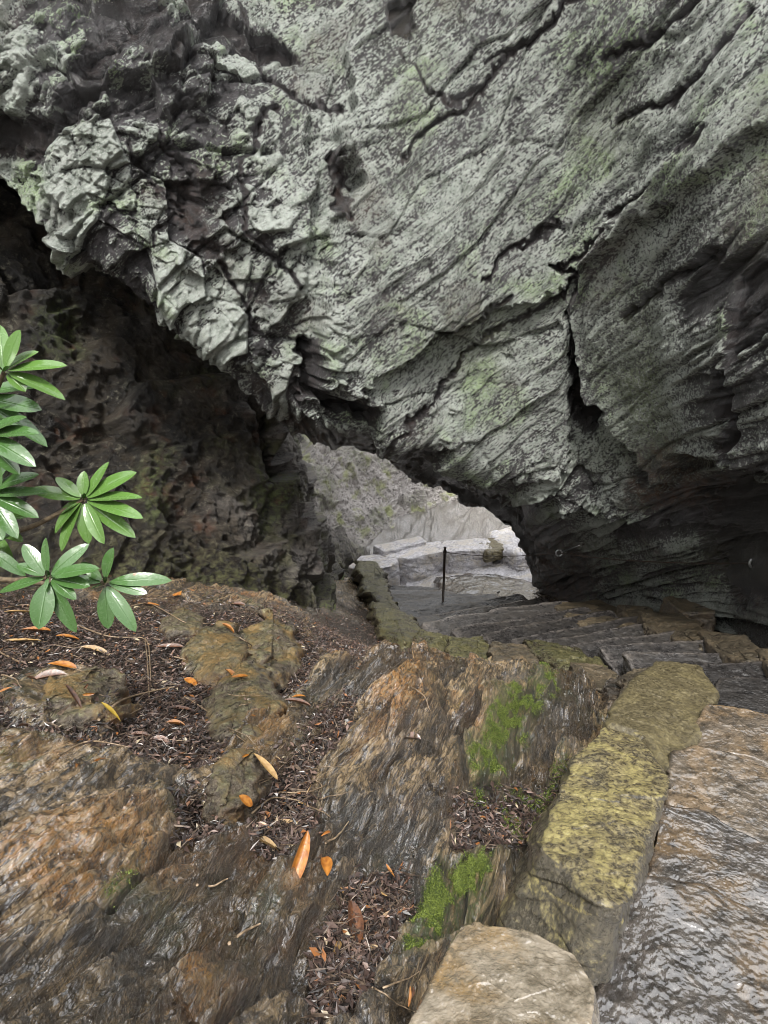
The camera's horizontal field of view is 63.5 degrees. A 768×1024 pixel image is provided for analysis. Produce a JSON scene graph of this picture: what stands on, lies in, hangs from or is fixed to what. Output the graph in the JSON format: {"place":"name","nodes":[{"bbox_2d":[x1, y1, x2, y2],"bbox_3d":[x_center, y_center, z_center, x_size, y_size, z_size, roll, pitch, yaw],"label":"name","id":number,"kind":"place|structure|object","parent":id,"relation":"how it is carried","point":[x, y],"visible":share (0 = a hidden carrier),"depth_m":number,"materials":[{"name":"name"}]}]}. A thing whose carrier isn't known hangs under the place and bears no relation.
{"place":"outdoors","nodes":[
{"label":"outdoors","id":0,"kind":"place"},
{"bbox_2d":[0,179,457,614],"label":"cliff wall","id":1,"kind":"structure","parent":0,"point":[230,483],"depth_m":6.56,"materials":[{"name":"stone"}]},
{"bbox_2d":[0,495,764,1023],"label":"ground","id":2,"kind":"structure","parent":0,"point":[78,945],"depth_m":1.96,"materials":[{"name":"stone"}]},
{"bbox_2d":[4,610,28,612],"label":"fallen leaf","id":3,"kind":"object","parent":2,"relation":"on","point":[21,611],"visible":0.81,"depth_m":4.25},
{"bbox_2d":[1,638,40,641],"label":"fallen leaf","id":4,"kind":"object","parent":2,"relation":"on","point":[18,639],"visible":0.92,"depth_m":3.61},
{"bbox_2d":[0,604,53,611],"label":"twig","id":5,"kind":"object","parent":2,"relation":"on","point":[14,606],"visible":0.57,"depth_m":4.45,"materials":[{"name":"wood"}]},
{"bbox_2d":[35,669,65,679],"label":"fallen leaf","id":6,"kind":"object","parent":2,"relation":"on","point":[48,673],"visible":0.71,"depth_m":2.87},
{"bbox_2d":[48,661,76,667],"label":"fallen leaf","id":7,"kind":"object","parent":2,"relation":"on","point":[67,664],"visible":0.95,"depth_m":3.01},
{"bbox_2d":[26,666,142,731],"bbox_3d":[-1.291,0.918,2.688,0.480,0.579,0.805,0,20,0],"label":"mossy stone","id":8,"kind":"object","parent":2,"relation":"on","point":[60,697],"visible":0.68,"depth_m":2.56,"materials":[{"name":"stone"}]},
{"bbox_2d":[65,684,81,707],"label":"fallen leaf","id":9,"kind":"object","parent":8,"relation":"on","point":[73,693],"visible":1,"depth_m":2.47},
{"bbox_2d":[101,702,119,719],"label":"fallen leaf","id":10,"kind":"object","parent":8,"relation":"on","point":[110,709],"visible":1,"depth_m":2.50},
{"bbox_2d":[0,325,171,631],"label":"rhododendron","id":11,"kind":"object","parent":2,"relation":"on","point":[88,518],"visible":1,"depth_m":1.65,"materials":[{"name":"green plant"}]},
{"bbox_2d":[58,740,128,755],"bbox_3d":[-0.990,0.816,2.142,0.198,0.067,0.137,0,20,0],"label":"twig","id":12,"kind":"object","parent":2,"relation":"on","point":[67,750],"visible":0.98,"depth_m":2.15,"materials":[{"name":"wood"}]},
{"bbox_2d":[131,731,152,736],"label":"fallen leaf","id":13,"kind":"object","parent":2,"relation":"on","point":[139,733],"visible":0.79,"depth_m":2.57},
{"bbox_2d":[145,637,149,696],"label":"twig","id":14,"kind":"object","parent":2,"relation":"on","point":[147,669],"visible":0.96,"depth_m":3.38,"materials":[{"name":"wood"}]},
{"bbox_2d":[94,597,211,623],"bbox_3d":[-1.790,0.731,4.676,1.668,0.372,0.290,13,24,32],"label":"twig","id":15,"kind":"object","parent":2,"relation":"on","point":[161,609],"visible":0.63,"depth_m":4.58,"materials":[{"name":"wood"}]},
{"bbox_2d":[156,643,182,646],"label":"fallen leaf","id":16,"kind":"object","parent":2,"relation":"on","point":[172,645],"visible":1,"depth_m":3.81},
{"bbox_2d":[166,719,184,725],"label":"fallen leaf","id":17,"kind":"object","parent":2,"relation":"on","point":[175,721],"visible":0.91,"depth_m":2.74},
{"bbox_2d":[158,607,206,639],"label":"mossy stone","id":18,"kind":"object","parent":2,"relation":"on","point":[171,625],"visible":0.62,"depth_m":4.18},
{"bbox_2d":[196,878,227,886],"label":"twig","id":19,"kind":"object","parent":2,"relation":"on","point":[218,883],"visible":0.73,"depth_m":1.61,"materials":[{"name":"wood"}]},
{"bbox_2d":[184,696,245,742],"bbox_3d":[-0.775,0.935,2.844,0.046,0.201,0.715,-15,25,-35],"label":"twig","id":20,"kind":"object","parent":2,"relation":"on","point":[206,710],"visible":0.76,"depth_m":3.04,"materials":[{"name":"wood"}]},
{"bbox_2d":[180,620,251,688],"bbox_3d":[-1.044,0.966,3.812,0.609,0.566,1.064,-8,21,-21],"label":"mossy stone","id":21,"kind":"object","parent":2,"relation":"on","point":[211,654],"visible":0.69,"depth_m":3.60,"materials":[{"name":"stone"}]},
{"bbox_2d":[222,623,233,632],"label":"fallen leaf","id":22,"kind":"object","parent":21,"relation":"on","point":[228,626],"visible":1,"depth_m":3.99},
{"bbox_2d":[201,748,272,826],"bbox_3d":[-0.531,1.078,2.208,0.322,0.448,0.534,0,20,0],"label":"mossy stone","id":23,"kind":"object","parent":2,"relation":"on","point":[235,774],"visible":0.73,"depth_m":2.11,"materials":[{"name":"stone"}]},
{"bbox_2d":[254,753,277,779],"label":"fallen leaf","id":24,"kind":"object","parent":23,"relation":"on","point":[268,766],"visible":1,"depth_m":2.31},
{"bbox_2d":[232,601,244,604],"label":"fallen leaf","id":25,"kind":"object","parent":2,"relation":"on","point":[238,603],"visible":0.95,"depth_m":5.53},
{"bbox_2d":[227,923,260,944],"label":"twig","id":26,"kind":"object","parent":2,"relation":"on","point":[241,933],"visible":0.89,"depth_m":1.49,"materials":[{"name":"wood"}]},
{"bbox_2d":[201,648,288,744],"bbox_3d":[-0.715,1.060,3.180,0.587,0.624,1.286,-8,21,-20],"label":"mossy stone","id":27,"kind":"object","parent":2,"relation":"on","point":[219,703],"visible":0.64,"depth_m":3.04,"materials":[{"name":"stone"}]},
{"bbox_2d":[225,669,234,675],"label":"fallen leaf","id":28,"kind":"object","parent":27,"relation":"on","point":[230,671],"visible":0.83,"depth_m":3.31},
{"bbox_2d":[232,674,247,676],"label":"fallen leaf","id":29,"kind":"object","parent":27,"relation":"on","point":[241,675],"visible":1,"depth_m":3.20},
{"bbox_2d":[228,727,254,743],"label":"twig","id":30,"kind":"object","parent":27,"relation":"on","point":[240,733],"visible":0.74,"depth_m":2.58,"materials":[{"name":"wood"}]},
{"bbox_2d":[239,608,306,691],"bbox_3d":[-0.770,0.988,4.223,0.615,0.687,1.477,-3,20,-7],"label":"mossy stone","id":31,"kind":"object","parent":2,"relation":"on","point":[286,650],"visible":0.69,"depth_m":4.00,"materials":[{"name":"stone"}]},
{"bbox_2d":[0,583,568,1023],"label":"leaf litter","id":32,"kind":"object","parent":2,"relation":"on","point":[368,891],"visible":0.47,"depth_m":2.52,"materials":[{"name":"plant"}]},
{"bbox_2d":[0,647,48,662],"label":"twig","id":33,"kind":"object","parent":32,"relation":"on","point":[12,658],"visible":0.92,"depth_m":3.34,"materials":[{"name":"wood"}]},
{"bbox_2d":[21,626,50,630],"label":"fallen leaf","id":34,"kind":"object","parent":32,"relation":"on","point":[37,629],"visible":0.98,"depth_m":3.81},
{"bbox_2d":[56,634,78,639],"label":"fallen leaf","id":35,"kind":"object","parent":32,"relation":"on","point":[68,636],"visible":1,"depth_m":3.79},
{"bbox_2d":[81,645,106,652],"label":"fallen leaf","id":36,"kind":"object","parent":32,"relation":"on","point":[93,647],"visible":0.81,"depth_m":3.67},
{"bbox_2d":[77,625,151,686],"bbox_3d":[-1.499,0.789,3.694,0.272,0.222,1.275,-17,26,-39],"label":"twig","id":37,"kind":"object","parent":32,"relation":"on","point":[122,637],"visible":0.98,"depth_m":3.94,"materials":[{"name":"wood"}]},
{"bbox_2d":[100,708,140,735],"bbox_3d":[-1.107,0.888,2.644,0.024,0.184,0.398,0,20,-1],"label":"twig","id":38,"kind":"object","parent":32,"relation":"on","point":[102,733],"visible":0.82,"depth_m":2.53,"materials":[{"name":"wood"}]},
{"bbox_2d":[97,686,174,720],"bbox_3d":[-1.151,0.857,2.821,0.110,0.348,0.687,1,20,3],"label":"twig","id":39,"kind":"object","parent":32,"relation":"on","point":[112,706],"visible":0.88,"depth_m":2.89,"materials":[{"name":"wood"}]},
{"bbox_2d":[150,735,169,743],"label":"fallen leaf","id":40,"kind":"object","parent":32,"relation":"on","point":[164,738],"visible":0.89,"depth_m":2.54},
{"bbox_2d":[166,705,190,709],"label":"fallen leaf","id":41,"kind":"object","parent":32,"relation":"on","point":[183,707],"visible":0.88,"depth_m":2.98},
{"bbox_2d":[184,677,196,685],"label":"fallen leaf","id":42,"kind":"object","parent":32,"relation":"on","point":[189,680],"visible":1,"depth_m":3.36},
{"bbox_2d":[239,795,252,806],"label":"fallen leaf","id":43,"kind":"object","parent":32,"relation":"on","point":[246,800],"visible":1,"depth_m":2.04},
{"bbox_2d":[260,836,278,851],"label":"fallen leaf","id":44,"kind":"object","parent":32,"relation":"on","point":[270,842],"visible":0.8,"depth_m":1.92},
{"bbox_2d":[251,797,299,813],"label":"twig","id":45,"kind":"object","parent":32,"relation":"on","point":[257,808],"visible":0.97,"depth_m":2.29,"materials":[{"name":"wood"}]},
{"bbox_2d":[279,782,328,793],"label":"twig","id":46,"kind":"object","parent":32,"relation":"on","point":[302,791],"visible":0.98,"depth_m":2.40,"materials":[{"name":"wood"}]},
{"bbox_2d":[307,805,329,816],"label":"twig","id":47,"kind":"object","parent":32,"relation":"on","point":[318,810],"visible":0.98,"depth_m":2.15,"materials":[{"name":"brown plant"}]},
{"bbox_2d":[307,766,346,770],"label":"twig","id":48,"kind":"object","parent":32,"relation":"on","point":[325,766],"visible":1,"depth_m":2.41,"materials":[{"name":"wood"}]},
{"bbox_2d":[333,941,341,953],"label":"fallen leaf","id":49,"kind":"object","parent":32,"relation":"on","point":[339,946],"visible":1,"depth_m":1.63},
{"bbox_2d":[348,900,363,944],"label":"fallen leaf","id":50,"kind":"object","parent":32,"relation":"on","point":[353,906],"visible":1,"depth_m":1.77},
{"bbox_2d":[285,698,310,705],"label":"fallen leaf","id":51,"kind":"object","parent":2,"relation":"on","point":[299,700],"visible":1,"depth_m":3.10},
{"bbox_2d":[291,830,309,877],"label":"fallen leaf","id":52,"kind":"object","parent":2,"relation":"on","point":[300,859],"visible":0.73,"depth_m":1.76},
{"bbox_2d":[321,856,332,875],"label":"fallen leaf","id":53,"kind":"object","parent":2,"relation":"on","point":[326,862],"visible":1,"depth_m":1.87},
{"bbox_2d":[99,661,571,950],"bbox_3d":[0.424,1.024,2.617,0.632,1.173,3.020,13,24,32],"label":"moss","id":54,"kind":"object","parent":2,"relation":"on","point":[435,895],"visible":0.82,"depth_m":2.16,"materials":[{"name":"plant"}]},
{"bbox_2d":[319,791,351,799],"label":"twig","id":55,"kind":"object","parent":2,"relation":"on","point":[333,795],"visible":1,"depth_m":2.13,"materials":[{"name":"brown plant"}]},
{"bbox_2d":[325,821,348,843],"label":"twig","id":56,"kind":"object","parent":2,"relation":"on","point":[329,840],"visible":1,"depth_m":2.00,"materials":[{"name":"wood"}]},
{"bbox_2d":[351,560,397,605],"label":"kerb stone","id":57,"kind":"object","parent":2,"relation":"on","point":[370,578],"visible":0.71,"depth_m":10.96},
{"bbox_2d":[348,554,400,585],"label":"wall stone","id":58,"kind":"object","parent":2,"relation":"on","point":[389,566],"visible":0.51,"depth_m":12.68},
{"bbox_2d":[0,0,767,648],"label":"rock arch","id":59,"kind":"object","parent":2,"relation":"on","point":[504,262],"visible":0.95,"depth_m":5.04,"materials":[{"name":"stone"}]},
{"bbox_2d":[555,545,579,556],"bbox_3d":[2.506,0.525,8.415,0.437,0.103,0.063,-10,22,-25],"label":"eye bolt","id":60,"kind":"object","parent":59,"relation":"attached to","point":[564,550],"visible":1,"depth_m":8.35,"materials":[{"name":"metal"}]},
{"bbox_2d":[560,553,747,563],"bbox_3d":[2.906,0.514,7.069,0.011,0.951,2.617,-9,22,-23],"label":"hand cable","id":61,"kind":"object","parent":60,"relation":"attached to","point":[657,562],"visible":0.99,"depth_m":6.79,"materials":[{"name":"metal"}]},
{"bbox_2d":[372,986,413,1011],"bbox_3d":[0.042,1.138,1.434,0.114,0.166,0.083,13,24,32],"label":"twig","id":62,"kind":"object","parent":2,"relation":"on","point":[390,998],"visible":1,"depth_m":1.42,"materials":[{"name":"wood"}]},
{"bbox_2d":[366,601,420,650],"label":"kerb stone","id":63,"kind":"object","parent":2,"relation":"on","point":[392,622],"visible":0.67,"depth_m":8.11,"materials":[{"name":"stone"}]},
{"bbox_2d":[383,971,418,988],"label":"twig","id":64,"kind":"object","parent":2,"relation":"on","point":[391,984],"visible":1,"depth_m":1.49,"materials":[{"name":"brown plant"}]},
{"bbox_2d":[408,987,411,1006],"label":"fallen leaf","id":65,"kind":"object","parent":2,"relation":"on","point":[409,997],"visible":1,"depth_m":1.49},
{"bbox_2d":[406,732,420,738],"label":"fallen leaf","id":66,"kind":"object","parent":2,"relation":"on","point":[411,735],"visible":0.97,"depth_m":2.58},
{"bbox_2d":[390,585,437,589],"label":"stone step","id":67,"kind":"object","parent":2,"relation":"on","point":[395,587],"visible":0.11,"depth_m":12.34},
{"bbox_2d":[408,686,430,710],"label":"twig","id":68,"kind":"object","parent":2,"relation":"on","point":[420,693],"visible":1,"depth_m":2.79,"materials":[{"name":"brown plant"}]},
{"bbox_2d":[390,589,454,594],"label":"stone step","id":69,"kind":"object","parent":2,"relation":"on","point":[420,592],"visible":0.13,"depth_m":11.79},
{"bbox_2d":[412,629,447,651],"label":"kerb stone","id":70,"kind":"object","parent":2,"relation":"on","point":[437,640],"visible":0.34,"depth_m":6.89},
{"bbox_2d":[391,594,474,601],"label":"stone step","id":71,"kind":"object","parent":2,"relation":"on","point":[400,597],"visible":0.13,"depth_m":11.13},
{"bbox_2d":[398,594,497,610],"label":"stone step","id":72,"kind":"object","parent":2,"relation":"on","point":[430,602],"visible":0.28,"depth_m":10.41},
{"bbox_2d":[442,547,446,601],"bbox_3d":[0.992,1.089,10.280,0.053,1.108,0.056,0,20,0],"label":"handrail post","id":73,"kind":"object","parent":72,"relation":"on","point":[444,564],"visible":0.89,"depth_m":10.23,"materials":[{"name":"metal"}]},
{"bbox_2d":[446,552,557,556],"bbox_3d":[1.674,0.603,9.232,0.011,0.712,2.132,-16,25,-37],"label":"hand cable","id":74,"kind":"object","parent":73,"relation":"attached to","point":[502,556],"visible":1,"depth_m":9.13,"materials":[{"name":"metal"}]},
{"bbox_2d":[402,594,527,616],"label":"stone step","id":75,"kind":"object","parent":2,"relation":"on","point":[495,601],"visible":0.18,"depth_m":9.78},
{"bbox_2d":[400,560,531,587],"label":"sloping slab","id":76,"kind":"structure","parent":2,"relation":"on","point":[497,567],"depth_m":13.05,"materials":[{"name":"stone"}]},
{"bbox_2d":[384,541,442,583],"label":"wall stone","id":77,"kind":"object","parent":76,"relation":"on","point":[420,562],"visible":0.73,"depth_m":13.11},
{"bbox_2d":[373,536,425,555],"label":"wall stone","id":78,"kind":"object","parent":77,"relation":"on","point":[385,549],"visible":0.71,"depth_m":13.49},
{"bbox_2d":[436,538,492,573],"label":"wall stone","id":79,"kind":"object","parent":76,"relation":"on","point":[458,563],"visible":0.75,"depth_m":13.22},
{"bbox_2d":[479,538,503,562],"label":"boulder","id":80,"kind":"object","parent":79,"relation":"on","point":[494,551],"visible":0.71,"depth_m":13.22,"materials":[{"name":"brown stone"}]},
{"bbox_2d":[444,636,488,658],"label":"kerb stone","id":81,"kind":"object","parent":2,"relation":"on","point":[464,647],"visible":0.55,"depth_m":6.49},
{"bbox_2d":[415,597,549,625],"bbox_3d":[1.460,1.691,9.048,2.408,0.362,0.759,-6,21,-15],"label":"stone step","id":82,"kind":"object","parent":2,"relation":"on","point":[436,617],"visible":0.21,"depth_m":9.20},
{"bbox_2d":[433,573,533,595],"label":"boulder","id":83,"kind":"object","parent":2,"relation":"on","point":[473,584],"visible":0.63,"depth_m":12.09,"materials":[{"name":"stone"}]},
{"bbox_2d":[420,600,567,635],"bbox_3d":[1.660,1.636,8.463,2.291,0.378,0.786,-6,21,-16],"label":"stone step","id":84,"kind":"object","parent":2,"relation":"on","point":[445,625],"visible":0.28,"depth_m":8.53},
{"bbox_2d":[408,921,600,1023],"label":"kerb stone","id":85,"kind":"object","parent":2,"relation":"on","point":[485,974],"visible":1,"depth_m":1.44,"materials":[{"name":"stone"}]},
{"bbox_2d":[487,527,528,570],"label":"boulder","id":86,"kind":"object","parent":2,"relation":"on","point":[508,539],"visible":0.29,"depth_m":13.24,"materials":[{"name":"stone"}]},
{"bbox_2d":[486,641,539,664],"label":"kerb stone","id":87,"kind":"object","parent":2,"relation":"on","point":[497,650],"visible":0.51,"depth_m":5.79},
{"bbox_2d":[450,607,591,637],"bbox_3d":[1.875,1.626,7.854,2.057,0.371,0.700,-6,21,-16],"label":"stone step","id":88,"kind":"object","parent":2,"relation":"on","point":[471,630],"visible":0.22,"depth_m":7.95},
{"bbox_2d":[491,587,557,601],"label":"boulder","id":89,"kind":"object","parent":2,"relation":"on","point":[530,593],"visible":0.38,"depth_m":11.10,"materials":[{"name":"stone"}]},
{"bbox_2d":[481,610,618,643],"bbox_3d":[2.071,1.573,7.319,1.877,0.372,0.687,-6,21,-16],"label":"stone step","id":90,"kind":"object","parent":2,"relation":"on","point":[507,635],"visible":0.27,"depth_m":7.38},
{"bbox_2d":[522,639,607,670],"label":"kerb stone","id":91,"kind":"object","parent":2,"relation":"on","point":[554,655],"visible":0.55,"depth_m":5.43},
{"bbox_2d":[509,616,637,643],"bbox_3d":[2.247,1.533,6.789,1.732,0.356,0.656,-6,21,-15],"label":"stone step","id":92,"kind":"object","parent":2,"relation":"on","point":[570,632],"visible":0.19,"depth_m":6.89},
{"bbox_2d":[496,727,671,988],"bbox_3d":[0.691,1.303,2.327,0.558,0.960,1.425,12,23,30],"label":"kerb stone","id":93,"kind":"object","parent":2,"relation":"on","point":[580,875],"visible":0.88,"depth_m":1.93,"materials":[{"name":"stone"}]},
{"bbox_2d":[554,600,616,613],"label":"border stone","id":94,"kind":"object","parent":2,"relation":"on","point":[596,605],"visible":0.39,"depth_m":8.64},
{"bbox_2d":[543,624,644,645],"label":"stone step","id":95,"kind":"object","parent":2,"relation":"on","point":[633,630],"visible":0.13,"depth_m":6.36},
{"bbox_2d":[569,662,618,692],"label":"kerb stone","id":96,"kind":"object","parent":2,"relation":"on","point":[600,674],"visible":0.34,"depth_m":4.68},
{"bbox_2d":[563,612,634,627],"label":"border stone","id":97,"kind":"object","parent":2,"relation":"on","point":[591,621],"visible":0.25,"depth_m":7.43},
{"bbox_2d":[600,678,620,708],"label":"kerb stone","id":98,"kind":"object","parent":2,"relation":"on","point":[610,692],"visible":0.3,"depth_m":4.00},
{"bbox_2d":[570,630,674,657],"bbox_3d":[2.435,1.415,5.739,1.464,0.363,0.631,-2,20,-5],"label":"stone step","id":99,"kind":"object","parent":2,"relation":"on","point":[590,649],"visible":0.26,"depth_m":5.82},
{"bbox_2d":[615,668,646,693],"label":"kerb stone","id":100,"kind":"object","parent":2,"relation":"on","point":[623,680],"visible":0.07,"depth_m":4.00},
{"bbox_2d":[616,605,653,620],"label":"border stone","id":101,"kind":"object","parent":2,"relation":"on","point":[625,610],"visible":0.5,"depth_m":7.52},
{"bbox_2d":[597,640,705,677],"bbox_3d":[2.523,1.358,5.247,1.374,0.366,0.585,0,20,0],"label":"stone step","id":102,"kind":"object","parent":2,"relation":"on","point":[611,657],"visible":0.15,"depth_m":5.30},
{"bbox_2d":[603,661,719,774],"bbox_3d":[1.510,1.283,3.405,0.584,0.903,1.591,14,24,33],"label":"kerb stone","id":103,"kind":"object","parent":2,"relation":"on","point":[659,705],"visible":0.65,"depth_m":3.22,"materials":[{"name":"stone"}]},
{"bbox_2d":[635,612,705,650],"bbox_3d":[2.926,1.365,6.164,0.579,0.990,1.623,0,20,0],"label":"border stone","id":104,"kind":"object","parent":2,"relation":"on","point":[684,627],"visible":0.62,"depth_m":6.18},
{"bbox_2d":[620,651,721,674],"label":"stone step","id":105,"kind":"object","parent":2,"relation":"on","point":[634,660],"visible":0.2,"depth_m":4.85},
{"bbox_2d":[594,875,767,1023],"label":"stone step","id":106,"kind":"object","parent":2,"relation":"on","point":[691,953],"visible":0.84,"depth_m":1.76,"materials":[{"name":"stone"}]},
{"bbox_2d":[659,596,715,631],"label":"border stone","id":107,"kind":"object","parent":2,"relation":"on","point":[689,610],"visible":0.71,"depth_m":6.70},
{"bbox_2d":[643,661,765,684],"bbox_3d":[2.616,1.309,4.323,1.612,0.371,0.524,-2,20,-4],"label":"stone step","id":108,"kind":"object","parent":2,"relation":"on","point":[714,672],"visible":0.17,"depth_m":4.40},
{"bbox_2d":[648,805,767,915],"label":"stone step","id":109,"kind":"object","parent":2,"relation":"on","point":[694,845],"visible":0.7,"depth_m":2.14,"materials":[{"name":"stone"}]},
{"bbox_2d":[664,745,767,842],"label":"stone step","id":110,"kind":"object","parent":2,"relation":"on","point":[729,789],"visible":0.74,"depth_m":2.52,"materials":[{"name":"stone"}]},
{"bbox_2d":[698,630,758,662],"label":"border stone","id":111,"kind":"object","parent":2,"relation":"on","point":[732,648],"visible":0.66,"depth_m":4.99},
{"bbox_2d":[695,704,767,767],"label":"stone step","id":112,"kind":"object","parent":2,"relation":"on","point":[742,733],"visible":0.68,"depth_m":3.01,"materials":[{"name":"stone"}]},
{"bbox_2d":[714,675,767,714],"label":"stone step","id":113,"kind":"object","parent":2,"relation":"on","point":[750,693],"visible":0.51,"depth_m":3.67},
{"bbox_2d":[755,648,767,677],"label":"border stone","id":114,"kind":"object","parent":2,"relation":"on","point":[763,654],"visible":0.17,"depth_m":4.50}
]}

